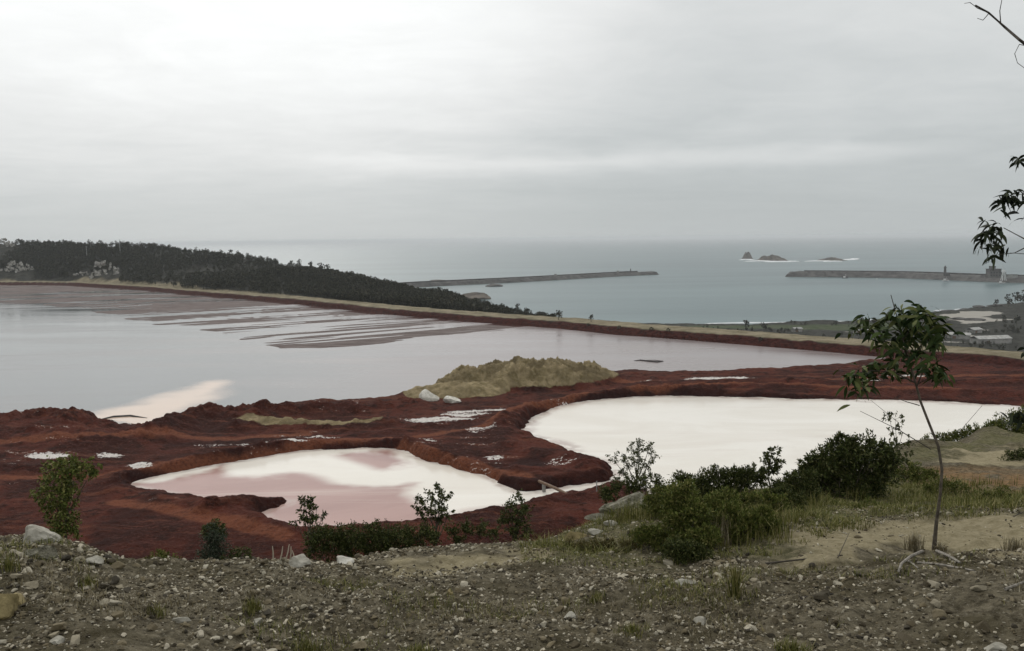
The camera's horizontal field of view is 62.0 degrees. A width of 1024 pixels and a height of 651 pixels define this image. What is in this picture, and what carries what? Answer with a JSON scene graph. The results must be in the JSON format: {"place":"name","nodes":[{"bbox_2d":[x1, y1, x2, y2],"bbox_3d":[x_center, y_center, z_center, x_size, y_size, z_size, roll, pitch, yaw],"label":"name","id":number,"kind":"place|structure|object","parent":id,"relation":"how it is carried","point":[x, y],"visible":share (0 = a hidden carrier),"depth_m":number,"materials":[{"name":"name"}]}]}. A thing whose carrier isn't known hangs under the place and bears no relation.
{"place":"outdoors","nodes":[
{"label":"outdoors","id":0,"kind":"place"},
{"bbox_2d":[0,285,884,423],"bbox_3d":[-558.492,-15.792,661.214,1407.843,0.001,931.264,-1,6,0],"label":"pond water","id":1,"kind":"structure","parent":0,"point":[98,365],"depth_m":330.58,"materials":[{"name":"liquid"}]},
{"bbox_2d":[102,415,145,418],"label":"mud islet","id":2,"kind":"object","parent":1,"relation":"in","point":[123,416],"visible":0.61,"depth_m":221.75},
{"bbox_2d":[0,285,1023,562],"bbox_3d":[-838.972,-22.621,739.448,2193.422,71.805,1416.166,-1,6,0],"label":"mud flats","id":3,"kind":"structure","parent":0,"point":[484,421],"depth_m":193.16,"materials":[{"name":"soil"}]},
{"bbox_2d":[131,447,611,525],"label":"pink pool","id":4,"kind":"structure","parent":3,"relation":"in","point":[360,485],"depth_m":157.22,"materials":[{"name":"liquid"}]},
{"bbox_2d":[419,389,438,400],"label":"white boulder","id":5,"kind":"object","parent":3,"relation":"on","point":[426,394],"visible":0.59,"depth_m":232.99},
{"bbox_2d":[443,396,460,402],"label":"white boulder","id":6,"kind":"object","parent":3,"relation":"on","point":[448,399],"visible":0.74,"depth_m":228.91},
{"bbox_2d":[538,480,566,492],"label":"pipe","id":7,"kind":"object","parent":3,"relation":"on","point":[544,484],"visible":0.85,"depth_m":149.61,"materials":[{"name":"metal"}]},
{"bbox_2d":[521,395,1021,490],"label":"white pool","id":8,"kind":"structure","parent":3,"relation":"in","point":[690,434],"depth_m":201.34,"materials":[{"name":"liquid"}]},
{"bbox_2d":[0,426,1023,650],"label":"ground","id":9,"kind":"structure","parent":0,"point":[977,453],"depth_m":7.11,"materials":[{"name":"gravel"}]},
{"bbox_2d":[0,593,18,619],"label":"boulder","id":10,"kind":"object","parent":9,"relation":"on","point":[8,605],"visible":0.98,"depth_m":5.92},
{"bbox_2d":[0,552,22,573],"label":"grass tuft","id":11,"kind":"object","parent":9,"relation":"on","point":[8,565],"visible":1,"depth_m":6.96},
{"bbox_2d":[23,581,38,588],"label":"stone","id":12,"kind":"object","parent":9,"relation":"on","point":[33,584],"visible":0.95,"depth_m":6.61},
{"bbox_2d":[23,545,57,559],"bbox_3d":[-4.168,2.025,7.483,0.334,0.210,0.205,0,6,8],"label":"boulder","id":13,"kind":"object","parent":9,"relation":"on","point":[45,549],"visible":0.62,"depth_m":7.45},
{"bbox_2d":[23,524,61,544],"bbox_3d":[-4.453,2.013,8.075,0.339,0.259,0.298,-1,6,0],"label":"boulder","id":14,"kind":"object","parent":9,"relation":"on","point":[36,532],"visible":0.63,"depth_m":7.98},
{"bbox_2d":[49,635,64,643],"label":"stone","id":15,"kind":"object","parent":9,"relation":"on","point":[58,639],"visible":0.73,"depth_m":5.60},
{"bbox_2d":[51,622,66,630],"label":"stone","id":16,"kind":"object","parent":9,"relation":"on","point":[58,626],"visible":1,"depth_m":5.75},
{"bbox_2d":[28,452,102,539],"bbox_3d":[-5.294,2.212,10.156,0.838,1.418,0.483,-5,7,-36],"label":"young tree","id":17,"kind":"object","parent":9,"relation":"on","point":[65,491],"visible":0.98,"depth_m":10.07,"materials":[{"name":"green plant"}]},
{"bbox_2d":[69,634,79,644],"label":"stone","id":18,"kind":"object","parent":9,"relation":"on","point":[75,639],"visible":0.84,"depth_m":5.61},
{"bbox_2d":[78,571,98,590],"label":"grass tuft","id":19,"kind":"object","parent":9,"relation":"on","point":[88,581],"visible":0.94,"depth_m":6.93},
{"bbox_2d":[86,555,103,564],"bbox_3d":[-3.690,2.086,7.518,0.179,0.092,0.102,2,6,23],"label":"stone","id":20,"kind":"object","parent":9,"relation":"on","point":[98,560],"visible":0.95,"depth_m":7.50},
{"bbox_2d":[111,561,124,568],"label":"stone","id":21,"kind":"object","parent":9,"relation":"on","point":[118,565],"visible":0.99,"depth_m":7.71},
{"bbox_2d":[111,610,125,618],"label":"stone","id":22,"kind":"object","parent":9,"relation":"on","point":[116,614],"visible":1,"depth_m":6.14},
{"bbox_2d":[146,600,169,616],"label":"grass tuft","id":23,"kind":"object","parent":9,"relation":"on","point":[159,611],"visible":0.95,"depth_m":6.54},
{"bbox_2d":[143,549,187,559],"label":"shrub","id":24,"kind":"object","parent":9,"relation":"on","point":[160,554],"visible":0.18,"depth_m":9.12,"materials":[{"name":"green plant"}]},
{"bbox_2d":[172,617,190,622],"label":"boulder","id":25,"kind":"object","parent":9,"relation":"on","point":[181,619],"visible":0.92,"depth_m":6.39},
{"bbox_2d":[200,517,227,542],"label":"shrub","id":26,"kind":"object","parent":9,"relation":"on","point":[222,526],"visible":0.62,"depth_m":11.15,"materials":[{"name":"green plant"}]},
{"bbox_2d":[194,522,234,559],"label":"shrub","id":27,"kind":"object","parent":9,"relation":"on","point":[215,547],"visible":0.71,"depth_m":10.26,"materials":[{"name":"green plant"}]},
{"bbox_2d":[220,546,251,559],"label":"shrub","id":28,"kind":"object","parent":9,"relation":"on","point":[238,554],"visible":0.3,"depth_m":10.21,"materials":[{"name":"green plant"}]},
{"bbox_2d":[231,626,245,634],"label":"stone","id":29,"kind":"object","parent":9,"relation":"on","point":[240,630],"visible":1,"depth_m":6.25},
{"bbox_2d":[240,596,263,616],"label":"grass tuft","id":30,"kind":"object","parent":9,"relation":"on","point":[252,606],"visible":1,"depth_m":6.81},
{"bbox_2d":[288,554,310,567],"bbox_3d":[-2.223,2.488,8.880,0.202,0.169,0.204,-5,8,-39],"label":"boulder","id":31,"kind":"object","parent":9,"relation":"on","point":[300,561],"visible":0.64,"depth_m":8.85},
{"bbox_2d":[291,633,322,650],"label":"grass tuft","id":32,"kind":"object","parent":9,"relation":"on","point":[305,648],"visible":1,"depth_m":6.24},
{"bbox_2d":[288,495,327,557],"bbox_3d":[-3.564,4.071,15.063,0.705,2.285,0.330,-1,6,0],"label":"young tree","id":33,"kind":"object","parent":9,"relation":"on","point":[311,516],"visible":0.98,"depth_m":14.96,"materials":[{"name":"green plant"}]},
{"bbox_2d":[337,556,354,563],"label":"boulder","id":34,"kind":"object","parent":9,"relation":"on","point":[343,559],"visible":0.55,"depth_m":9.39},
{"bbox_2d":[352,640,366,649],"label":"stone","id":35,"kind":"object","parent":9,"relation":"on","point":[361,644],"visible":0.99,"depth_m":6.32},
{"bbox_2d":[300,518,441,562],"bbox_3d":[-2.245,3.740,13.681,2.255,1.366,0.667,-1,6,-7],"label":"hedge","id":36,"kind":"object","parent":9,"relation":"on","point":[387,538],"visible":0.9,"depth_m":13.58,"materials":[{"name":"green plant"}]},
{"bbox_2d":[396,639,441,650],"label":"grass tuft","id":37,"kind":"object","parent":9,"relation":"on","point":[419,648],"visible":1,"depth_m":6.09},
{"bbox_2d":[410,482,455,545],"bbox_3d":[-1.525,4.223,16.435,0.897,2.386,0.445,0,6,10],"label":"young tree","id":38,"kind":"object","parent":9,"relation":"on","point":[438,519],"visible":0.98,"depth_m":16.35,"materials":[{"name":"green plant"}]},
{"bbox_2d":[442,515,502,543],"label":"shrub","id":39,"kind":"object","parent":9,"relation":"on","point":[465,527],"visible":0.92,"depth_m":14.42,"materials":[{"name":"green plant"}]},
{"bbox_2d":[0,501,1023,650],"bbox_3d":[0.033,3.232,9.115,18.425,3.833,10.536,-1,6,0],"label":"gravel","id":40,"kind":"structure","parent":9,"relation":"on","point":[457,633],"depth_m":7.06,"materials":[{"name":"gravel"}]},
{"bbox_2d":[0,477,1023,650],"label":"grass","id":41,"kind":"structure","parent":9,"relation":"on","point":[819,515],"depth_m":9.28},
{"bbox_2d":[496,488,535,541],"bbox_3d":[0.099,3.790,15.496,0.730,1.681,0.508,2,6,21],"label":"young tree","id":42,"kind":"object","parent":9,"relation":"on","point":[517,521],"visible":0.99,"depth_m":15.41,"materials":[{"name":"green plant"}]},
{"bbox_2d":[550,535,586,548],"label":"weed clump","id":43,"kind":"object","parent":9,"relation":"on","point":[570,540],"visible":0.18,"depth_m":10.21,"materials":[{"name":"green plant"}]},
{"bbox_2d":[564,531,586,541],"bbox_3d":[0.847,2.822,11.321,0.327,0.197,0.130,-1,6,-8],"label":"boulder","id":44,"kind":"object","parent":9,"relation":"on","point":[577,535],"visible":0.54,"depth_m":11.29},
{"bbox_2d":[588,528,602,534],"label":"boulder","id":45,"kind":"object","parent":9,"relation":"on","point":[593,531],"visible":0.96,"depth_m":11.38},
{"bbox_2d":[587,587,605,604],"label":"grass tuft","id":46,"kind":"object","parent":9,"relation":"on","point":[597,596],"visible":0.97,"depth_m":7.34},
{"bbox_2d":[584,513,609,520],"bbox_3d":[1.353,3.068,13.519,0.425,0.175,0.219,-1,6,0],"label":"boulder","id":47,"kind":"object","parent":9,"relation":"on","point":[594,516],"visible":0.39,"depth_m":13.50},
{"bbox_2d":[571,534,623,553],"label":"weed clump","id":48,"kind":"object","parent":9,"relation":"on","point":[596,544],"visible":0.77,"depth_m":9.84,"materials":[{"name":"green plant"}]},
{"bbox_2d":[606,492,643,513],"bbox_3d":[1.905,2.986,14.196,0.688,0.418,0.456,-1,6,0],"label":"boulder","id":49,"kind":"object","parent":9,"relation":"on","point":[631,499],"visible":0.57,"depth_m":14.09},
{"bbox_2d":[596,473,666,503],"bbox_3d":[2.113,2.942,15.081,1.270,0.673,0.486,0,6,6],"label":"shrub","id":50,"kind":"object","parent":9,"relation":"on","point":[606,492],"visible":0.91,"depth_m":15.05,"materials":[{"name":"green plant"}]},
{"bbox_2d":[612,620,650,638],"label":"grass tuft","id":51,"kind":"object","parent":9,"relation":"on","point":[633,629],"visible":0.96,"depth_m":6.53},
{"bbox_2d":[605,438,660,491],"bbox_3d":[2.900,3.975,20.298,1.316,2.646,0.706,-1,6,0],"label":"young tree","id":52,"kind":"object","parent":9,"relation":"on","point":[634,460],"visible":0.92,"depth_m":20.19,"materials":[{"name":"green plant"}]},
{"bbox_2d":[620,536,646,550],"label":"weed clump","id":53,"kind":"object","parent":9,"relation":"on","point":[634,544],"visible":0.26,"depth_m":9.99,"materials":[{"name":"green plant"}]},
{"bbox_2d":[628,519,669,552],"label":"shrub","id":54,"kind":"object","parent":9,"relation":"on","point":[653,536],"visible":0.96,"depth_m":9.70,"materials":[{"name":"green plant"}]},
{"bbox_2d":[638,478,679,518],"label":"shrub","id":55,"kind":"object","parent":9,"relation":"on","point":[651,498],"visible":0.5,"depth_m":11.66,"materials":[{"name":"green plant"}]},
{"bbox_2d":[675,578,695,585],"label":"boulder","id":56,"kind":"object","parent":9,"relation":"on","point":[681,580],"visible":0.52,"depth_m":7.70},
{"bbox_2d":[658,477,714,546],"bbox_3d":[1.955,2.180,9.575,0.644,0.954,0.512,-1,6,0],"label":"shrub","id":57,"kind":"object","parent":9,"relation":"on","point":[682,517],"visible":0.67,"depth_m":9.56,"materials":[{"name":"green plant"}]},
{"bbox_2d":[658,534,715,564],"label":"shrub","id":58,"kind":"object","parent":9,"relation":"on","point":[676,550],"visible":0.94,"depth_m":8.78,"materials":[{"name":"green plant"}]},
{"bbox_2d":[693,616,705,624],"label":"stone","id":59,"kind":"object","parent":9,"relation":"on","point":[701,619],"visible":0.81,"depth_m":6.53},
{"bbox_2d":[679,522,723,549],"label":"shrub","id":60,"kind":"object","parent":9,"relation":"on","point":[706,534],"visible":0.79,"depth_m":9.13,"materials":[{"name":"green plant"}]},
{"bbox_2d":[690,485,742,516],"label":"shrub","id":61,"kind":"object","parent":9,"relation":"on","point":[711,501],"visible":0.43,"depth_m":10.86,"materials":[{"name":"green plant"}]},
{"bbox_2d":[708,512,736,547],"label":"grass tuft","id":62,"kind":"object","parent":9,"relation":"on","point":[723,524],"visible":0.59,"depth_m":9.52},
{"bbox_2d":[716,560,760,599],"bbox_3d":[1.804,2.089,6.931,0.483,0.351,0.469,2,6,26],"label":"grass tuft","id":63,"kind":"object","parent":9,"relation":"on","point":[736,580],"visible":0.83,"depth_m":6.99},
{"bbox_2d":[701,495,776,545],"bbox_3d":[2.543,2.261,9.642,0.826,0.641,0.527,-1,6,0],"label":"shrub","id":64,"kind":"object","parent":9,"relation":"on","point":[753,519],"visible":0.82,"depth_m":9.54,"materials":[{"name":"green plant"}]},
{"bbox_2d":[667,462,822,502],"bbox_3d":[3.659,2.538,13.534,2.386,0.846,0.806,1,6,15],"label":"shrub","id":65,"kind":"object","parent":9,"relation":"on","point":[739,479],"visible":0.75,"depth_m":13.43,"materials":[{"name":"green plant"}]},
{"bbox_2d":[703,487,789,512],"bbox_3d":[2.969,2.336,11.015,1.193,0.569,0.426,1,6,12],"label":"shrub","id":66,"kind":"object","parent":9,"relation":"on","point":[753,496],"visible":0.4,"depth_m":10.89,"materials":[{"name":"green plant"}]},
{"bbox_2d":[749,515,783,535],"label":"shrub","id":67,"kind":"object","parent":9,"relation":"on","point":[768,526],"visible":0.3,"depth_m":9.66,"materials":[{"name":"green plant"}]},
{"bbox_2d":[757,446,785,491],"bbox_3d":[4.838,2.766,15.954,0.594,1.078,0.401,-1,6,0],"label":"young tree","id":68,"kind":"object","parent":9,"relation":"on","point":[766,461],"visible":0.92,"depth_m":15.90,"materials":[{"name":"green plant"}]},
{"bbox_2d":[757,482,806,511],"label":"shrub","id":69,"kind":"object","parent":9,"relation":"on","point":[797,498],"visible":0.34,"depth_m":12.08,"materials":[{"name":"green plant"}]},
{"bbox_2d":[771,635,815,650],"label":"grass tuft","id":70,"kind":"object","parent":9,"relation":"on","point":[793,646],"visible":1,"depth_m":5.73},
{"bbox_2d":[783,478,821,502],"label":"shrub","id":71,"kind":"object","parent":9,"relation":"on","point":[816,493],"visible":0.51,"depth_m":13.14,"materials":[{"name":"green plant"}]},
{"bbox_2d":[765,555,842,563],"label":"dead branch","id":72,"kind":"object","parent":9,"relation":"on","point":[774,562],"visible":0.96,"depth_m":8.29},
{"bbox_2d":[814,592,829,600],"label":"stone","id":73,"kind":"object","parent":9,"relation":"on","point":[820,596],"visible":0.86,"depth_m":6.71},
{"bbox_2d":[790,428,910,499],"bbox_3d":[6.097,2.585,15.454,2.050,1.520,1.054,1,6,19],"label":"shrub","id":74,"kind":"object","parent":9,"relation":"on","point":[838,462],"visible":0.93,"depth_m":15.27,"materials":[{"name":"green plant"}]},
{"bbox_2d":[845,484,868,501],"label":"grass tuft","id":75,"kind":"object","parent":9,"relation":"on","point":[857,495],"visible":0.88,"depth_m":15.21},
{"bbox_2d":[851,495,888,508],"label":"weed clump","id":76,"kind":"object","parent":9,"relation":"on","point":[874,501],"visible":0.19,"depth_m":13.22,"materials":[{"name":"green plant"}]},
{"bbox_2d":[882,411,915,457],"bbox_3d":[10.734,3.199,23.360,1.234,1.846,0.882,-5,8,-40],"label":"young tree","id":77,"kind":"object","parent":9,"relation":"on","point":[900,433],"visible":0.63,"depth_m":23.12,"materials":[{"name":"green plant"}]},
{"bbox_2d":[833,296,981,549],"bbox_3d":[4.129,1.060,9.015,1.462,2.768,0.814,3,7,30],"label":"sapling","id":78,"kind":"object","parent":9,"relation":"on","point":[905,338],"visible":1,"depth_m":8.91,"materials":[{"name":"green plant"}]},
{"bbox_2d":[897,632,917,644],"bbox_3d":[2.749,2.191,5.938,0.110,0.064,0.169,-4,7,-30],"label":"stone","id":79,"kind":"object","parent":9,"relation":"on","point":[904,637],"visible":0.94,"depth_m":5.92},
{"bbox_2d":[898,550,923,571],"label":"dead branch","id":80,"kind":"object","parent":9,"relation":"on","point":[911,556],"visible":0.98,"depth_m":7.90,"materials":[{"name":"grey wood"}]},
{"bbox_2d":[892,460,939,483],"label":"shrub","id":81,"kind":"object","parent":9,"relation":"on","point":[912,472],"visible":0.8,"depth_m":19.17,"materials":[{"name":"green plant"}]},
{"bbox_2d":[899,531,934,551],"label":"grass tuft","id":82,"kind":"object","parent":9,"relation":"on","point":[913,544],"visible":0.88,"depth_m":8.91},
{"bbox_2d":[930,599,940,607],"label":"stone","id":83,"kind":"object","parent":9,"relation":"on","point":[935,603],"visible":1,"depth_m":6.34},
{"bbox_2d":[932,608,946,619],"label":"stone","id":84,"kind":"object","parent":9,"relation":"on","point":[937,613],"visible":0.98,"depth_m":6.16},
{"bbox_2d":[930,540,949,551],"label":"grass tuft","id":85,"kind":"object","parent":9,"relation":"on","point":[940,548],"visible":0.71,"depth_m":8.87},
{"bbox_2d":[917,561,974,570],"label":"dead branch","id":86,"kind":"object","parent":9,"relation":"on","point":[940,564],"visible":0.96,"depth_m":7.42,"materials":[{"name":"grey wood"}]},
{"bbox_2d":[920,475,972,495],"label":"weed clump","id":87,"kind":"object","parent":9,"relation":"on","point":[955,484],"visible":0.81,"depth_m":15.44,"materials":[{"name":"green plant"}]},
{"bbox_2d":[935,550,960,562],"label":"dead branch","id":88,"kind":"object","parent":9,"relation":"on","point":[947,555],"visible":0.98,"depth_m":7.83,"materials":[{"name":"grey wood"}]},
{"bbox_2d":[920,404,1023,441],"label":"shrub","id":89,"kind":"object","parent":9,"relation":"on","point":[969,431],"visible":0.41,"depth_m":39.07,"materials":[{"name":"green plant"}]},
{"bbox_2d":[970,585,986,591],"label":"stone","id":90,"kind":"object","parent":9,"relation":"on","point":[977,588],"visible":0.95,"depth_m":6.44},
{"bbox_2d":[976,620,989,631],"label":"stone","id":91,"kind":"object","parent":9,"relation":"on","point":[984,625],"visible":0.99,"depth_m":5.84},
{"bbox_2d":[964,0,1023,431],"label":"eucalyptus","id":92,"kind":"object","parent":9,"relation":"on","point":[1005,198],"visible":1,"depth_m":6.20,"materials":[{"name":"green plant"}]},
{"bbox_2d":[984,642,1006,650],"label":"boulder","id":93,"kind":"object","parent":9,"relation":"on","point":[995,646],"visible":1,"depth_m":5.53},
{"bbox_2d":[972,484,1021,499],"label":"weed clump","id":94,"kind":"object","parent":9,"relation":"on","point":[988,493],"visible":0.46,"depth_m":14.15,"materials":[{"name":"green plant"}]},
{"bbox_2d":[997,446,1023,460],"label":"shrub","id":95,"kind":"object","parent":9,"relation":"on","point":[1018,454],"visible":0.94,"depth_m":23.65,"materials":[{"name":"green plant"}]},
{"bbox_2d":[998,537,1023,550],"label":"grass tuft","id":96,"kind":"object","parent":9,"relation":"on","point":[1014,545],"visible":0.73,"depth_m":8.07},
{"bbox_2d":[0,244,1023,368],"bbox_3d":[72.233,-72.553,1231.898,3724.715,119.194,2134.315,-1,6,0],"label":"hills","id":97,"kind":"structure","parent":0,"point":[810,337],"depth_m":599.91,"materials":[{"name":"plant"}]},
{"bbox_2d":[0,260,24,272],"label":"rock outcrop","id":98,"kind":"object","parent":97,"relation":"on","point":[10,263],"visible":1,"depth_m":1014.63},
{"bbox_2d":[89,260,118,278],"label":"rock outcrop","id":99,"kind":"object","parent":97,"relation":"on","point":[100,265],"visible":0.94,"depth_m":928.60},
{"bbox_2d":[0,238,556,316],"bbox_3d":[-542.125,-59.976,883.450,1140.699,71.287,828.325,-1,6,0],"label":"forest","id":100,"kind":"object","parent":97,"relation":"on","point":[347,285],"visible":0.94,"depth_m":815.40,"materials":[{"name":"plant"}]},
{"bbox_2d":[702,317,1023,349],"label":"coastal scrub","id":101,"kind":"object","parent":97,"relation":"on","point":[949,330],"visible":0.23,"depth_m":879.15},
{"bbox_2d":[947,332,970,338],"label":"shed","id":102,"kind":"structure","parent":97,"relation":"on","point":[968,335],"depth_m":831.05,"materials":[{"name":"concrete"}]},
{"bbox_2d":[965,327,981,332],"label":"shed","id":103,"kind":"structure","parent":97,"relation":"on","point":[976,330],"depth_m":874.02,"materials":[{"name":"concrete"}]},
{"bbox_2d":[969,335,1011,343],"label":"shed","id":104,"kind":"structure","parent":97,"relation":"on","point":[997,339],"depth_m":788.83,"materials":[{"name":"concrete"}]},
{"bbox_2d":[0,545,1023,650],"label":"dry grass","id":105,"kind":"structure","parent":0,"point":[178,602],"depth_m":6.83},
{"bbox_2d":[0,0,1023,244],"label":"sky","id":106,"kind":"structure","parent":0,"point":[133,121],"materials":[{"name":"grey"}]},
{"bbox_2d":[108,235,1023,323],"bbox_3d":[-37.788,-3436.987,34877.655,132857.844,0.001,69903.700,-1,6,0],"label":"sea water","id":107,"kind":"structure","parent":0,"point":[704,280],"depth_m":2715.62,"materials":[{"name":"liquid"}]},
{"bbox_2d":[461,292,490,299],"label":"shore rock","id":108,"kind":"object","parent":107,"relation":"in","point":[478,295],"visible":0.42,"depth_m":1496.15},
{"bbox_2d":[399,269,658,287],"bbox_3d":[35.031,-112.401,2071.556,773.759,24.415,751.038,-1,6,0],"label":"breakwater","id":109,"kind":"object","parent":107,"relation":"in","point":[415,284],"visible":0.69,"depth_m":2095.71,"materials":[{"name":"concrete"}]},
{"bbox_2d":[755,254,787,260],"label":"islet","id":110,"kind":"object","parent":107,"relation":"in","point":[772,257],"visible":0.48,"depth_m":3625.32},
{"bbox_2d":[740,258,858,261],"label":"islet surf","id":111,"kind":"structure","parent":107,"relation":"on","point":[798,261],"depth_m":3472.64,"materials":[{"name":"liquid"}]},
{"bbox_2d":[706,309,957,323],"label":"shore surf","id":112,"kind":"structure","parent":107,"relation":"on","point":[765,322],"depth_m":1031.46,"materials":[{"name":"liquid"}]},
{"bbox_2d":[785,270,1023,282],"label":"breakwater","id":113,"kind":"object","parent":107,"relation":"in","point":[974,277],"visible":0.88,"depth_m":2067.70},
{"bbox_2d":[986,266,1006,277],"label":"silo building","id":114,"kind":"structure","parent":113,"relation":"on","point":[992,273],"depth_m":1806.43,"materials":[{"name":"grey concrete"}]},
{"bbox_2d":[602,472,1023,552],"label":"tall grass","id":115,"kind":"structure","parent":0,"point":[813,501],"depth_m":11.74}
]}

